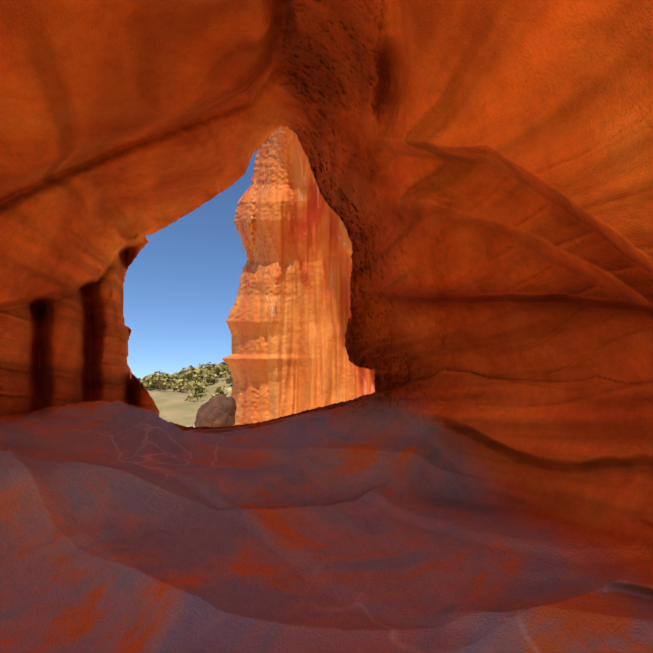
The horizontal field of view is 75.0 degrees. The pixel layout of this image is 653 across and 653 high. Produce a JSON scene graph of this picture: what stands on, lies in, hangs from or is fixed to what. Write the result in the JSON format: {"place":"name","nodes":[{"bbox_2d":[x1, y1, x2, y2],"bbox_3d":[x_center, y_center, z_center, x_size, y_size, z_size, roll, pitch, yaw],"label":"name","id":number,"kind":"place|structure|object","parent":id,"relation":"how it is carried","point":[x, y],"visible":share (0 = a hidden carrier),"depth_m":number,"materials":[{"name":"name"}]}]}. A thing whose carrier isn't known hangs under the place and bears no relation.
{"place":"outdoors","nodes":[
{"label":"outdoors","id":0,"kind":"place"},
{"bbox_2d":[146,373,233,426],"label":"sandy ground","id":1,"kind":"structure","parent":0,"point":[173,406],"depth_m":24.02,"materials":[{"name":"beige sand"}]},
{"bbox_2d":[138,361,232,401],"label":"shrubs","id":2,"kind":"object","parent":1,"relation":"on","point":[191,378],"visible":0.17,"depth_m":29.58,"materials":[{"name":"green plant"}]},
{"bbox_2d":[123,150,256,378],"label":"sky","id":3,"kind":"structure","parent":0,"point":[180,290],"materials":[{"name":"blue"}]},
{"label":"ground","id":4,"kind":"structure","parent":0,"visible":0},
{"bbox_2d":[194,393,236,426],"bbox_3d":[-2.285,1.937,8.838,0.828,1.083,0.990,0,-11,2],"label":"boulder","id":5,"kind":"object","parent":4,"relation":"on","point":[218,410],"visible":0.56,"depth_m":8.54,"materials":[{"name":"brown stone"}]},
{"bbox_2d":[222,126,374,425],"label":"rock pillar","id":6,"kind":"structure","parent":4,"relation":"on","point":[289,315],"depth_m":10.56,"materials":[{"name":"orange stone"}]},
{"bbox_2d":[0,0,652,652],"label":"cave","id":7,"kind":"structure","parent":4,"relation":"on","point":[472,472],"depth_m":1.63,"materials":[{"name":"stone"}]}
]}

